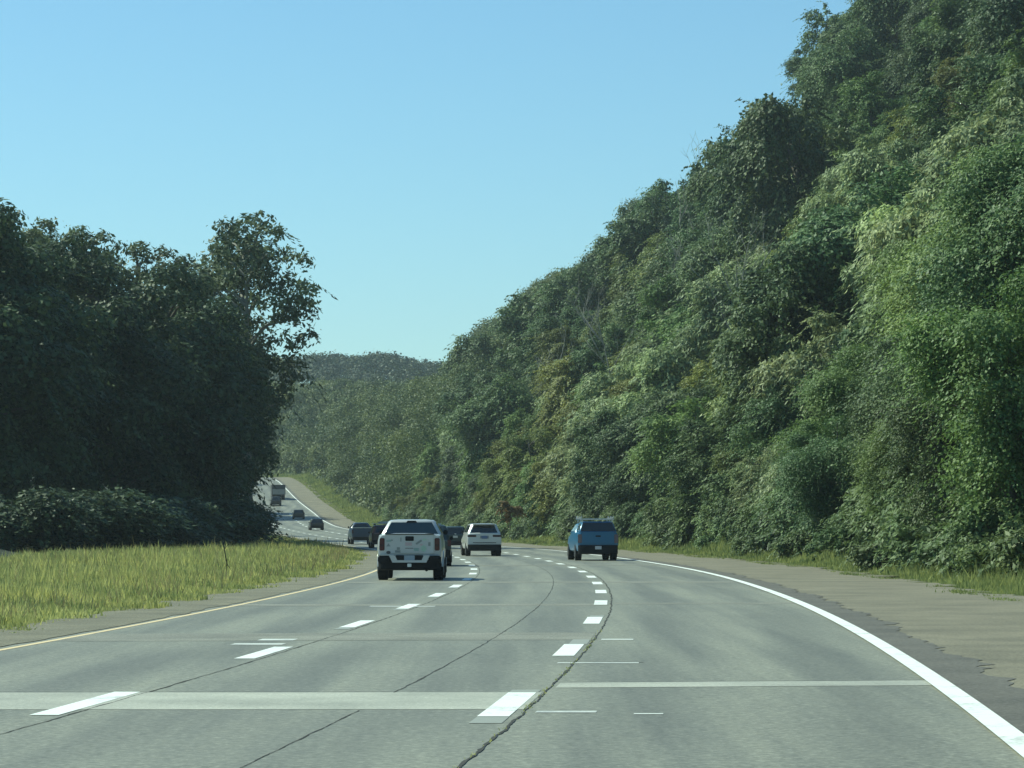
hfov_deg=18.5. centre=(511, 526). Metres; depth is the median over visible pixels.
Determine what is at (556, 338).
bushy tree
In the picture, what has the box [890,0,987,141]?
broadleaf tree
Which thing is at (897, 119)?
bushy tree
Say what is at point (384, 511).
shrub
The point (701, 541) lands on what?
weedy bush
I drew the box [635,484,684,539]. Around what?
shrub
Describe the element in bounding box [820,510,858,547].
shrub
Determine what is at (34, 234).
tall airy tree
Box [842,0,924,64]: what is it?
airy tree
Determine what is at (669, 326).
leafy tree
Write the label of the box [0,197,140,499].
dark shaded tree
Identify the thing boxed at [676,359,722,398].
bushy tree
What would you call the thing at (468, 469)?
slim tree
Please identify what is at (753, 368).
broadleaf tree
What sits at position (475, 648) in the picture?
slab crack
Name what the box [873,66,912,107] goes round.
broadleaf tree
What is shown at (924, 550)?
weedy bush
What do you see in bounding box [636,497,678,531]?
shrub
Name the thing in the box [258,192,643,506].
distant wood
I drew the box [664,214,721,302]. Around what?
bare tree
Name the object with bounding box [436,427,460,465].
slim tree
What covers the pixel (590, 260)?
airy tree
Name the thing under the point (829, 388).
leafy tree
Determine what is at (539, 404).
drooping tree
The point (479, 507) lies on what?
bushy tree
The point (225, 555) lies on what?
dead stalk
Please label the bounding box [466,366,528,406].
broadleaf tree
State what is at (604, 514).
shrub
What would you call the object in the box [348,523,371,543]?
navy pickup
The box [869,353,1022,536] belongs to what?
broadleaf tree
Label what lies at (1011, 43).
leafy tree
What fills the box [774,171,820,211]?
drooping tree
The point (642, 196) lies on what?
airy tree
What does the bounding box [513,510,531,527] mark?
shrub
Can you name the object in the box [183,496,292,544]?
shrub
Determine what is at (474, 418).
broadleaf tree
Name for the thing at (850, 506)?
shrub
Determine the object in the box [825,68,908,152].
leafy tree
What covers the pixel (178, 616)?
yellow edge line
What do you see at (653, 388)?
slim tree
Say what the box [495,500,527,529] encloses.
rusty shrub
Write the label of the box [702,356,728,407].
bushy tree
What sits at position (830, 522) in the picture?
shrub
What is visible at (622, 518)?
shrub
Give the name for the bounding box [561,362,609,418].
slim tree
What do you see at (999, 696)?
shoulder pavement
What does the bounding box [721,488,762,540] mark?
shrub
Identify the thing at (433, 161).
sky
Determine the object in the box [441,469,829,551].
undergrowth
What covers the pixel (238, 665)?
lane crack
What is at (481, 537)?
white suv
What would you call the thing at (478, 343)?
airy tree
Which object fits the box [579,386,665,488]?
broadleaf tree
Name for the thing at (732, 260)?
bare tree
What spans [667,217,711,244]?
airy tree
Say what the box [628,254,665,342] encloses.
slim tree
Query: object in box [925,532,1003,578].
weedy bush
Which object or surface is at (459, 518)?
shrub
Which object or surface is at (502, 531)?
weedy bush
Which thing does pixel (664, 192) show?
airy tree
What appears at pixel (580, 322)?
airy tree
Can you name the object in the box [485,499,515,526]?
shrub
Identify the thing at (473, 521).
weedy bush
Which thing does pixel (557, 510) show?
shrub
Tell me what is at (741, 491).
drooping tree
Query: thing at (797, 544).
weedy bush
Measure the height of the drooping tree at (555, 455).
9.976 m
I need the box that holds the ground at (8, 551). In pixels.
[0,133,908,610]
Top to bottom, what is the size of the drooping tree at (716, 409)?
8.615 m
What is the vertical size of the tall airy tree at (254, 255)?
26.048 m
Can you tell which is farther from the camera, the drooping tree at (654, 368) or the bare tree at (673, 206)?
the bare tree at (673, 206)
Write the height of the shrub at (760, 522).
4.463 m
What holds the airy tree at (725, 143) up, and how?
on the ground at (8, 551)
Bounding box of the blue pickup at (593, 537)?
[567,516,617,559]
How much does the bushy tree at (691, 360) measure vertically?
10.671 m
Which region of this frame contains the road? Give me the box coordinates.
[0,477,1023,767]
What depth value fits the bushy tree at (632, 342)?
310.99 m
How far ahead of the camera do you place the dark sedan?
487.17 m
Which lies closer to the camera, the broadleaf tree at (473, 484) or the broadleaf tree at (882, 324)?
the broadleaf tree at (882, 324)
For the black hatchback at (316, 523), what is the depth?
400.12 m
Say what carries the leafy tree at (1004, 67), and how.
on the ground at (8, 551)
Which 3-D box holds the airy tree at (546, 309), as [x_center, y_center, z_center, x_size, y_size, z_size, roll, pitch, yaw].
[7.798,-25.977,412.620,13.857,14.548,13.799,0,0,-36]
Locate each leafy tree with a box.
[409,485,438,518]
[619,394,715,498]
[636,285,711,354]
[758,338,899,514]
[788,105,822,138]
[798,146,851,204]
[813,99,868,134]
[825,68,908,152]
[837,410,962,536]
[849,139,1009,380]
[851,198,974,349]
[854,108,911,154]
[862,262,1023,545]
[972,21,1023,116]
[972,37,1023,109]
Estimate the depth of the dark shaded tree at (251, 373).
218.43 m
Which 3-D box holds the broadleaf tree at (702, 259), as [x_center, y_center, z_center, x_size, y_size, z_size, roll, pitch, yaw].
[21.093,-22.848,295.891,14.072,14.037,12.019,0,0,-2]
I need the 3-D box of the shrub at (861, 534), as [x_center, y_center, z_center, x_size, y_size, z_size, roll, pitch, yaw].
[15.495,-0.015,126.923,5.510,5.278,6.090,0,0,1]
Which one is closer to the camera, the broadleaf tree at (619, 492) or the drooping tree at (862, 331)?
the drooping tree at (862, 331)
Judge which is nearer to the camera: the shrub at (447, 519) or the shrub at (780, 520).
the shrub at (780, 520)
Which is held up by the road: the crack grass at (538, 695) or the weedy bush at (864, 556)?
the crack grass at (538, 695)
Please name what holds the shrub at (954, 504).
on the ground at (8, 551)
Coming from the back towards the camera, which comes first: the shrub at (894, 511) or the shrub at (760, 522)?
the shrub at (760, 522)
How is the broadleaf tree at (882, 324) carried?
on the ground at (8, 551)
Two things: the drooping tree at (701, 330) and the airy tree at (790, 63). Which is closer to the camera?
the drooping tree at (701, 330)
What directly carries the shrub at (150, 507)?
on the ground at (8, 551)
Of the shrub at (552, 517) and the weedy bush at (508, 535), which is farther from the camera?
the weedy bush at (508, 535)
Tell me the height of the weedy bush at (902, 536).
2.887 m
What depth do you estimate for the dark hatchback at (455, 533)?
218.20 m
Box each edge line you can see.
[0,534,376,650]
[275,479,1023,756]
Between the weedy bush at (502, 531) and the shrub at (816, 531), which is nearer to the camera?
the shrub at (816, 531)
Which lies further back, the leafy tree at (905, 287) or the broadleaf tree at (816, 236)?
the broadleaf tree at (816, 236)
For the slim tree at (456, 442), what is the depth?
386.33 m
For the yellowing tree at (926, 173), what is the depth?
221.68 m
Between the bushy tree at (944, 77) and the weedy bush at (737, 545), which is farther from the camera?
the bushy tree at (944, 77)
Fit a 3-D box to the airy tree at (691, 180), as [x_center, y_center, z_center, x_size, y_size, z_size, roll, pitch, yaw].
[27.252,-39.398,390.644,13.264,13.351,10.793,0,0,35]
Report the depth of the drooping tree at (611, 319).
358.53 m
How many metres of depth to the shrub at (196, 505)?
188.23 m
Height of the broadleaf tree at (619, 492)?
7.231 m
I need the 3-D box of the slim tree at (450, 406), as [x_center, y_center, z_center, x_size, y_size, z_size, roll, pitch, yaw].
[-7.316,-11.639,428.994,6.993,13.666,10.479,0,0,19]
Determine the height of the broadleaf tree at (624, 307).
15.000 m
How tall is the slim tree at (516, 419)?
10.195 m
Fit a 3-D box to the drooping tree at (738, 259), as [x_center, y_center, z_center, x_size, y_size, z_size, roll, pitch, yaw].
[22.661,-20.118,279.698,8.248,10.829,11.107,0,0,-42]
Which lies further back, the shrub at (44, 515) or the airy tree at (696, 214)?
the airy tree at (696, 214)
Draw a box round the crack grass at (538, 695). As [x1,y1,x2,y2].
[453,630,601,767]
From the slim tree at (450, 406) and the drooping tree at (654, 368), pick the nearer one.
the drooping tree at (654, 368)
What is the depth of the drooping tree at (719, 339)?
253.11 m
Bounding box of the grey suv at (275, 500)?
[270,497,280,505]
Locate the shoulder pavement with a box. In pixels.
[273,477,1023,732]
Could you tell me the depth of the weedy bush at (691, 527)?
198.35 m
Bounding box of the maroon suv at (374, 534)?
[368,522,387,547]
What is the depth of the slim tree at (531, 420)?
330.62 m
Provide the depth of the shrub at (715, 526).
181.71 m
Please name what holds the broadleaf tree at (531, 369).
on the ground at (8, 551)
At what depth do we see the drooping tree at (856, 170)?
235.96 m
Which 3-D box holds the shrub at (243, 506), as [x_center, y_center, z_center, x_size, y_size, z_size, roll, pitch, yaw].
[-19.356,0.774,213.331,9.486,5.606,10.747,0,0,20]
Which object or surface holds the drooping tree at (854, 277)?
on the ground at (8, 551)
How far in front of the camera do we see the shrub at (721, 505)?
176.62 m
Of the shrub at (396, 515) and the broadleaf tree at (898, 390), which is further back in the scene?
the shrub at (396, 515)
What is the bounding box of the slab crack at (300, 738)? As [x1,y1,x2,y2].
[240,710,358,767]
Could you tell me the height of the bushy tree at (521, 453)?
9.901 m
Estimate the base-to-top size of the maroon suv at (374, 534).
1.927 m
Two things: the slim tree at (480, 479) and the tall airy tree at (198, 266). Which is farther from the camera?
the slim tree at (480, 479)
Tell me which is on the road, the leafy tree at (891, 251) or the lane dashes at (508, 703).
the lane dashes at (508, 703)
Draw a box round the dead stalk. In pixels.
[223,537,229,574]
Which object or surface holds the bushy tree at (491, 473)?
on the ground at (8, 551)
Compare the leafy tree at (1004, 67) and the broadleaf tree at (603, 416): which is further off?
the broadleaf tree at (603, 416)
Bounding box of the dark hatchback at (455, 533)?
[446,526,464,547]
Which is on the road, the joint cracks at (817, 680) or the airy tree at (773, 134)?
the joint cracks at (817, 680)
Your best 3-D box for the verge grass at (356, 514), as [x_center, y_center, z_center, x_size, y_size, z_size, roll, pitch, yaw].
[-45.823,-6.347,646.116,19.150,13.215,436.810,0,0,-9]
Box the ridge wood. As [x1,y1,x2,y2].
[263,349,447,405]
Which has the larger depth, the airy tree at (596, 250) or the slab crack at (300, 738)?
the airy tree at (596, 250)
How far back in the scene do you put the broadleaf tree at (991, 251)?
116.51 m
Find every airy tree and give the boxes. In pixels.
[4,207,81,308]
[37,224,139,311]
[79,240,215,325]
[162,252,270,374]
[172,210,337,499]
[435,331,508,416]
[484,293,541,376]
[486,320,513,372]
[509,275,605,356]
[516,267,583,326]
[525,261,614,332]
[569,307,598,340]
[574,250,610,296]
[581,222,645,298]
[597,192,682,301]
[610,171,703,244]
[630,186,666,209]
[656,197,713,253]
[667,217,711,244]
[676,124,755,242]
[678,169,708,201]
[693,97,811,238]
[702,90,861,265]
[778,47,818,107]
[788,1,855,94]
[807,19,858,74]
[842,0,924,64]
[844,0,903,47]
[847,10,890,36]
[894,0,931,13]
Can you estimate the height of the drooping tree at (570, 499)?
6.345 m
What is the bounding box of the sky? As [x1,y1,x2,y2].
[0,0,853,382]
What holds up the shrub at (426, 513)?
on the ground at (8, 551)
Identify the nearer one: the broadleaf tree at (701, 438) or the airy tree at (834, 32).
the broadleaf tree at (701, 438)
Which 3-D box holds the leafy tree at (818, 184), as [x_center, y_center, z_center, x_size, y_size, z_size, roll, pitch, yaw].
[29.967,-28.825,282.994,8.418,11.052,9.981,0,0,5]
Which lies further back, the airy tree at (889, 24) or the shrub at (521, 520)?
the airy tree at (889, 24)
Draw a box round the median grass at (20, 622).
[0,533,369,632]
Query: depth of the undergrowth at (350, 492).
606.25 m
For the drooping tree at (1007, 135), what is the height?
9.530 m
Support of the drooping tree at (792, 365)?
on the ground at (8, 551)
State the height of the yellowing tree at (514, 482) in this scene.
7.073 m
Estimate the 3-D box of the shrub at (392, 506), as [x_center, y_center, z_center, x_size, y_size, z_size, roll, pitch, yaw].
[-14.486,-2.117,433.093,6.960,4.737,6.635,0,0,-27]
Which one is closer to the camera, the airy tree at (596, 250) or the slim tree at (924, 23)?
the slim tree at (924, 23)
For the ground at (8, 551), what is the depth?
156.55 m
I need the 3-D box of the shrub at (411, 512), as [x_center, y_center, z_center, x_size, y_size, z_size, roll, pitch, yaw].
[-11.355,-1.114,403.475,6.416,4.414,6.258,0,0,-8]
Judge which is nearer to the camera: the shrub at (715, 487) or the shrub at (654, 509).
the shrub at (715, 487)
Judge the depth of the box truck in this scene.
572.01 m
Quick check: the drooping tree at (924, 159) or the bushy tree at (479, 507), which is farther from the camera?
the bushy tree at (479, 507)
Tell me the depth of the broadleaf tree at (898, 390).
115.03 m
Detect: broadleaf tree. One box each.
[424,480,465,522]
[425,369,496,440]
[430,444,471,494]
[433,369,539,476]
[457,474,482,516]
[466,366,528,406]
[504,314,569,390]
[514,362,541,411]
[543,323,638,392]
[551,304,582,341]
[557,406,622,520]
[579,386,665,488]
[586,456,663,515]
[594,254,668,342]
[608,311,638,340]
[618,380,721,491]
[629,240,682,335]
[639,219,741,314]
[653,403,756,523]
[659,215,753,311]
[697,236,861,446]
[709,370,830,480]
[724,325,792,421]
[740,417,810,515]
[755,411,873,540]
[764,152,928,338]
[780,19,894,117]
[793,33,890,113]
[819,307,874,376]
[826,331,919,487]
[836,296,1023,488]
[864,299,906,383]
[868,0,944,95]
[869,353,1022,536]
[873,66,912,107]
[884,137,937,167]
[886,49,1013,160]
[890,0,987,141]
[891,131,1023,323]
[908,282,1014,325]
[949,0,1023,69]
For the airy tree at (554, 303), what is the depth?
401.03 m
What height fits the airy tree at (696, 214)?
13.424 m
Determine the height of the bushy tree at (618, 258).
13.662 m
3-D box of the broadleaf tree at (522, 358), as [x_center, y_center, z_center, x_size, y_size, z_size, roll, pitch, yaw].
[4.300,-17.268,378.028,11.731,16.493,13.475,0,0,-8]
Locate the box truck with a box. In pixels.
[271,485,284,498]
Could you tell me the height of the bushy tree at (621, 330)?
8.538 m
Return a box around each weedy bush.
[448,519,465,526]
[463,518,485,528]
[498,525,507,537]
[504,526,521,539]
[508,524,535,539]
[518,525,548,539]
[552,529,571,542]
[562,527,573,543]
[638,536,656,547]
[647,521,677,547]
[658,521,709,549]
[691,534,717,549]
[725,537,751,555]
[735,524,788,554]
[765,529,827,560]
[794,524,859,561]
[836,528,900,570]
[861,518,948,572]
[866,529,925,569]
[896,533,958,572]
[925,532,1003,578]
[945,541,1006,578]
[979,526,1023,577]
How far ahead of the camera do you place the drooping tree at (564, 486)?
265.11 m
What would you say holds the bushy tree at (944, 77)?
on the ground at (8, 551)
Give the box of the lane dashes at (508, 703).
[30,514,606,715]
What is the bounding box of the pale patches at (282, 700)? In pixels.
[0,680,931,708]
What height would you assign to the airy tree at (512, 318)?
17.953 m
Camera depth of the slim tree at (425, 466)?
417.20 m
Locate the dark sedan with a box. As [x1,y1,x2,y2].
[292,510,304,518]
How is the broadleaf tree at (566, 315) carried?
on the ground at (8, 551)
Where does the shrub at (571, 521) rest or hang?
on the ground at (8, 551)
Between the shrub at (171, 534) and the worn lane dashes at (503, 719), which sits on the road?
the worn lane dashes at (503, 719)
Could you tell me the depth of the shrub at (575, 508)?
250.41 m
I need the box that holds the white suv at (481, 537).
[461,523,501,555]
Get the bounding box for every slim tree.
[400,479,419,503]
[407,438,442,491]
[428,391,459,448]
[434,438,460,495]
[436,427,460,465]
[453,437,485,502]
[470,456,503,500]
[496,404,532,454]
[510,458,543,526]
[516,406,543,451]
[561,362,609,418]
[622,267,696,346]
[625,387,666,441]
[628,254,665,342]
[702,376,717,399]
[809,97,837,120]
[904,7,938,71]
[921,0,973,33]
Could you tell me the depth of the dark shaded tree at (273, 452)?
239.85 m
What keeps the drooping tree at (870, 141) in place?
on the ground at (8, 551)
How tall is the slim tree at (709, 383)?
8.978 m
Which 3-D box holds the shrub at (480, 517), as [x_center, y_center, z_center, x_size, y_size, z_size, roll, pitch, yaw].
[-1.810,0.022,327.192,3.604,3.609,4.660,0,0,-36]
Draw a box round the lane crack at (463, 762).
[457,551,612,767]
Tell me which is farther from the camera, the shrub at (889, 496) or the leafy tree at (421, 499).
the leafy tree at (421, 499)
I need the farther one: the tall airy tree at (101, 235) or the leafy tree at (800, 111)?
the leafy tree at (800, 111)
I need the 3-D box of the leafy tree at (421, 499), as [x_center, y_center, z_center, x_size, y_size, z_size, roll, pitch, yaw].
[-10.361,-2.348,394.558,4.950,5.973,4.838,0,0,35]
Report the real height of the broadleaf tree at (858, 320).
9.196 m
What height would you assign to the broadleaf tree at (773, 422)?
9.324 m
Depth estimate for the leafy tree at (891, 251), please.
149.03 m
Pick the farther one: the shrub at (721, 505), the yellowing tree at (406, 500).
the yellowing tree at (406, 500)
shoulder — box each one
[0,534,376,646]
[274,477,1023,688]
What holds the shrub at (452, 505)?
on the ground at (8, 551)
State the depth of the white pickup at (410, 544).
92.17 m
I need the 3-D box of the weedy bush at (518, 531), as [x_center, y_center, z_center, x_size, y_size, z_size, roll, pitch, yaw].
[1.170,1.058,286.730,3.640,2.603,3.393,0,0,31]
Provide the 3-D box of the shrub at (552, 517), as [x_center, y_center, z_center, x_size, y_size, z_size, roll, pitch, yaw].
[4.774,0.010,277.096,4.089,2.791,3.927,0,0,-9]
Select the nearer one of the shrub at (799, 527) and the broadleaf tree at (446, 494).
the shrub at (799, 527)
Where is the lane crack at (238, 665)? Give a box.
[2,556,479,733]
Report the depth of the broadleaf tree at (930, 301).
132.66 m
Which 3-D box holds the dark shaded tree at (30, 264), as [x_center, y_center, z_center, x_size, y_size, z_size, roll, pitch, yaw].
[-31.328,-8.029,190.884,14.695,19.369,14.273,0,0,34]
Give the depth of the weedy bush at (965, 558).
88.99 m
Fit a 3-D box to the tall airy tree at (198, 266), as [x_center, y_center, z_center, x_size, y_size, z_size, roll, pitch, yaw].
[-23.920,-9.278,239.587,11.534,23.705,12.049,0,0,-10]
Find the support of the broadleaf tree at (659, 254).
on the ground at (8, 551)
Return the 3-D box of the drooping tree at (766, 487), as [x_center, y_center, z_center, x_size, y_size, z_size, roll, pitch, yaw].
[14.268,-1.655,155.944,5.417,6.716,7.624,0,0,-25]
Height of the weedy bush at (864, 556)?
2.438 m
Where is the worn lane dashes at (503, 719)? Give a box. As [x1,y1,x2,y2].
[335,580,603,722]
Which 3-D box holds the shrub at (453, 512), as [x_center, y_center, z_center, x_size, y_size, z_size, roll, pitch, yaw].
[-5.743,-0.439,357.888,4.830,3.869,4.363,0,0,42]
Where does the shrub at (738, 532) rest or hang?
on the ground at (8, 551)
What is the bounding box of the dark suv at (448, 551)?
[438,524,452,565]
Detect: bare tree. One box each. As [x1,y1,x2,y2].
[524,311,578,402]
[547,271,639,373]
[643,133,699,247]
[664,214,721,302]
[665,204,780,336]
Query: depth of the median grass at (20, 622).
84.51 m
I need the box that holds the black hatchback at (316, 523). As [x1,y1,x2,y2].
[308,519,323,529]
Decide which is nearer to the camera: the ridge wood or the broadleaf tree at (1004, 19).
the broadleaf tree at (1004, 19)
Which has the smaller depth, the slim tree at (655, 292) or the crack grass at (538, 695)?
the crack grass at (538, 695)
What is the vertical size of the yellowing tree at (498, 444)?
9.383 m
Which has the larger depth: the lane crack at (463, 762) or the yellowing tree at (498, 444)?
the yellowing tree at (498, 444)
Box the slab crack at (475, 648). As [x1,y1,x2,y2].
[394,559,553,691]
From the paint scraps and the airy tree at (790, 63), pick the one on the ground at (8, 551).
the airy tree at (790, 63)
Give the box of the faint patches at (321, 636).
[56,565,796,640]
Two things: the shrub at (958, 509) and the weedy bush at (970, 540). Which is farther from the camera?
the shrub at (958, 509)
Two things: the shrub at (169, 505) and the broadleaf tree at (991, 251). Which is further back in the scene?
the shrub at (169, 505)
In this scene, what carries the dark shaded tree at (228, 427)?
on the ground at (8, 551)
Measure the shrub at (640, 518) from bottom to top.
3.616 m
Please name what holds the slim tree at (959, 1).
on the ground at (8, 551)
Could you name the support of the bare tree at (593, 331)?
on the ground at (8, 551)
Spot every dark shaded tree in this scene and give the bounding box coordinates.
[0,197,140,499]
[0,232,126,501]
[25,231,202,494]
[63,249,222,499]
[117,259,280,500]
[122,295,279,502]
[176,339,288,508]
[237,379,298,499]
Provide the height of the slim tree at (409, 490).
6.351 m
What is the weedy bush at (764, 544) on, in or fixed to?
on the ground at (8, 551)
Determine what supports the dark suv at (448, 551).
on the road
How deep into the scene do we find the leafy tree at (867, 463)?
121.38 m
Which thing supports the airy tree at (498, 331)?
on the ground at (8, 551)
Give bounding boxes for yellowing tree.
[390,485,427,513]
[421,466,444,493]
[483,423,533,468]
[508,459,542,491]
[904,152,968,188]
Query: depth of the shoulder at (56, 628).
59.14 m
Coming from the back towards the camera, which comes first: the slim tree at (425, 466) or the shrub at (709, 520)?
the slim tree at (425, 466)
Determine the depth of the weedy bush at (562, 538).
257.21 m
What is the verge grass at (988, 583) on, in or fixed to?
on the ground at (8, 551)
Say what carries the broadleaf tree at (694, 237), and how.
on the ground at (8, 551)
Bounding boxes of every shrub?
[0,484,111,552]
[1,488,159,551]
[31,486,196,551]
[88,492,229,548]
[121,492,215,547]
[146,492,257,546]
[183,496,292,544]
[213,496,287,542]
[378,496,401,518]
[378,502,391,519]
[382,508,395,519]
[391,507,402,519]
[398,503,421,518]
[420,504,440,523]
[426,503,443,523]
[434,494,464,523]
[441,506,461,525]
[441,511,453,525]
[454,506,472,522]
[459,498,478,527]
[461,504,484,525]
[475,513,489,522]
[480,498,507,522]
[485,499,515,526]
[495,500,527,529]
[500,497,521,535]
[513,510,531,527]
[521,500,549,529]
[527,517,544,526]
[539,492,572,537]
[544,512,560,534]
[552,507,574,532]
[554,505,579,535]
[568,497,589,523]
[571,502,611,526]
[595,500,646,535]
[611,500,645,538]
[625,510,650,537]
[626,510,648,538]
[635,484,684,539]
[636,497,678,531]
[658,497,701,550]
[663,512,684,524]
[680,471,737,535]
[690,501,711,541]
[699,496,747,548]
[703,499,732,535]
[708,510,733,542]
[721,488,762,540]
[724,520,751,539]
[737,499,771,535]
[750,487,809,548]
[783,514,822,535]
[784,461,872,551]
[816,506,843,549]
[820,485,867,547]
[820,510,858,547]
[824,481,881,557]
[849,458,935,532]
[870,508,888,533]
[872,470,959,567]
[878,499,937,532]
[917,473,990,558]
[919,494,1023,559]
[931,479,1021,540]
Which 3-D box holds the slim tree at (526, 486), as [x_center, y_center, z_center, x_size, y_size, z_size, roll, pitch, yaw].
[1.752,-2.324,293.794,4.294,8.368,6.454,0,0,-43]
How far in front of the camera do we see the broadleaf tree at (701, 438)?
196.54 m
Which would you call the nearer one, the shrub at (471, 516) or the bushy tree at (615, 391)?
the bushy tree at (615, 391)
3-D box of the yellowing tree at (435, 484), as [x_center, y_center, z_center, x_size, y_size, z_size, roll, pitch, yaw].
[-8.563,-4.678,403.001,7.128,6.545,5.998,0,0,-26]
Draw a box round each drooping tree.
[427,430,452,474]
[530,355,575,413]
[535,415,595,504]
[549,357,642,452]
[549,447,595,509]
[564,468,595,515]
[599,302,623,347]
[605,338,717,421]
[611,307,678,381]
[665,264,759,369]
[699,371,745,443]
[702,226,776,285]
[702,314,742,361]
[718,242,775,284]
[721,442,764,498]
[725,443,774,541]
[734,306,872,424]
[745,425,810,528]
[748,250,786,280]
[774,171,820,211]
[778,181,856,269]
[788,298,835,346]
[812,130,896,200]
[818,232,931,372]
[822,132,923,221]
[825,189,925,326]
[842,150,964,301]
[902,112,964,170]
[916,61,1023,186]
[975,125,1023,156]
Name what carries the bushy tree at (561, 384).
on the ground at (8, 551)
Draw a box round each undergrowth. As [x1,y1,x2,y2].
[255,421,430,518]
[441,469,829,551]
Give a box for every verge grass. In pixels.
[264,473,392,526]
[358,514,1023,600]
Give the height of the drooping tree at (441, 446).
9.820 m
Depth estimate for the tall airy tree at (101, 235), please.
231.42 m
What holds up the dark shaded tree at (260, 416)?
on the ground at (8, 551)
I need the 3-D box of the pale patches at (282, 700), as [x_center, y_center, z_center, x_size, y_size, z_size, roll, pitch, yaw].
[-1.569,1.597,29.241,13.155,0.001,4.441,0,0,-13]
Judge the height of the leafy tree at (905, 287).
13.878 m
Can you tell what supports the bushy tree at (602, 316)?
on the ground at (8, 551)
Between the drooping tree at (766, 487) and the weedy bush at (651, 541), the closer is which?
the drooping tree at (766, 487)
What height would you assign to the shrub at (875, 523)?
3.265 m
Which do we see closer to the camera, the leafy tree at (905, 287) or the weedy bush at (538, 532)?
the leafy tree at (905, 287)
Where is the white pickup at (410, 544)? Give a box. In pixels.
[377,519,447,579]
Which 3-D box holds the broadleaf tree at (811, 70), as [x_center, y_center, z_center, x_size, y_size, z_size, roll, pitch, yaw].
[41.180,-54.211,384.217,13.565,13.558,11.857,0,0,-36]
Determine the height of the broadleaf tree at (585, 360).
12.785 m
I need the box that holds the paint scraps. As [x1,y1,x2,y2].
[230,606,662,713]
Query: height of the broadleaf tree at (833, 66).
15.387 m
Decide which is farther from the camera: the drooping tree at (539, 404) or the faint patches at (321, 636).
the drooping tree at (539, 404)
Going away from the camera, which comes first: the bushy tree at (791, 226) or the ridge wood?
the bushy tree at (791, 226)
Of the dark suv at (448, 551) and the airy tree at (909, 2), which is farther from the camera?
the airy tree at (909, 2)
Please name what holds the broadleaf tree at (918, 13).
on the ground at (8, 551)
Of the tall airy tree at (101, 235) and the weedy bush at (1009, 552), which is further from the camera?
the tall airy tree at (101, 235)
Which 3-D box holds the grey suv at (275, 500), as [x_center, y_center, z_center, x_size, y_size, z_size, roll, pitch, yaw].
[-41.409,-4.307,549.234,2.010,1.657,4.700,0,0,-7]
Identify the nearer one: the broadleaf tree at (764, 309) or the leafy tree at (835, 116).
the broadleaf tree at (764, 309)
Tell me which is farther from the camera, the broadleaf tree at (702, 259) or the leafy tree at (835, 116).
the leafy tree at (835, 116)
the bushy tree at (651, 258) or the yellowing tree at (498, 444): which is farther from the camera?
the bushy tree at (651, 258)
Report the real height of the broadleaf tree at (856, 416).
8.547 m
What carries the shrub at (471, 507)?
on the ground at (8, 551)
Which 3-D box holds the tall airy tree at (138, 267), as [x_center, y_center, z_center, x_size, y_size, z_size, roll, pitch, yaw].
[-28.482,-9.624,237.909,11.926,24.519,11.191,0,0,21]
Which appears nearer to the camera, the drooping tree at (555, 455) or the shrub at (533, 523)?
the drooping tree at (555, 455)
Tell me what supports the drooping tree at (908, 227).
on the ground at (8, 551)
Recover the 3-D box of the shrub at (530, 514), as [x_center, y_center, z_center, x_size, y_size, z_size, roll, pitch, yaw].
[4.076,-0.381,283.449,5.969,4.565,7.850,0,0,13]
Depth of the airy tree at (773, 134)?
287.21 m
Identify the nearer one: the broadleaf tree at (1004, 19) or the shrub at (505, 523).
the broadleaf tree at (1004, 19)
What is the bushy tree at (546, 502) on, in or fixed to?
on the ground at (8, 551)
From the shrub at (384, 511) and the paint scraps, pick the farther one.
the shrub at (384, 511)
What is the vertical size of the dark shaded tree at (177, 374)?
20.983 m
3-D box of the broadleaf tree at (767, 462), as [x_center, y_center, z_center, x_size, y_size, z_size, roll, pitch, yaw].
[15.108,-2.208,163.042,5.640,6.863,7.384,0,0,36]
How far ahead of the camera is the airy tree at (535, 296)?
425.82 m
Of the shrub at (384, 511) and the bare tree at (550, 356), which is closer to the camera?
the bare tree at (550, 356)
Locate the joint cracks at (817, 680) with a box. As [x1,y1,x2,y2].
[662,680,853,681]
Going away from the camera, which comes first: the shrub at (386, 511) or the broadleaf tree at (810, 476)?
the broadleaf tree at (810, 476)
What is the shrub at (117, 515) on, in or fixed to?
on the ground at (8, 551)
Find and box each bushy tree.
[468,486,490,513]
[470,458,517,522]
[491,425,558,500]
[520,320,602,395]
[520,446,572,535]
[526,349,590,443]
[548,397,583,446]
[573,291,622,352]
[593,376,643,418]
[599,243,652,308]
[603,336,638,381]
[608,320,631,352]
[619,231,669,290]
[629,251,658,288]
[652,338,713,389]
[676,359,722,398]
[699,445,744,500]
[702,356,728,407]
[761,193,812,281]
[880,83,947,147]
[924,36,986,116]
[924,91,1020,183]
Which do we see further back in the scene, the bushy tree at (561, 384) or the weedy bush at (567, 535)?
the bushy tree at (561, 384)
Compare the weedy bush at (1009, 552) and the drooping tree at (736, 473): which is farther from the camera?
the drooping tree at (736, 473)
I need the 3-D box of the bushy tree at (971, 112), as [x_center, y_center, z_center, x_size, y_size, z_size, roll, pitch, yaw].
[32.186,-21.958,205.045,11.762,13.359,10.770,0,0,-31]
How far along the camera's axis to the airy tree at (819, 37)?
429.97 m
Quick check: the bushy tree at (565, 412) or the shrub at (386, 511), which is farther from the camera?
the shrub at (386, 511)
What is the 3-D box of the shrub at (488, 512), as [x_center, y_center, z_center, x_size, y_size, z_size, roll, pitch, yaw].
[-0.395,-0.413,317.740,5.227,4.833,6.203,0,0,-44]

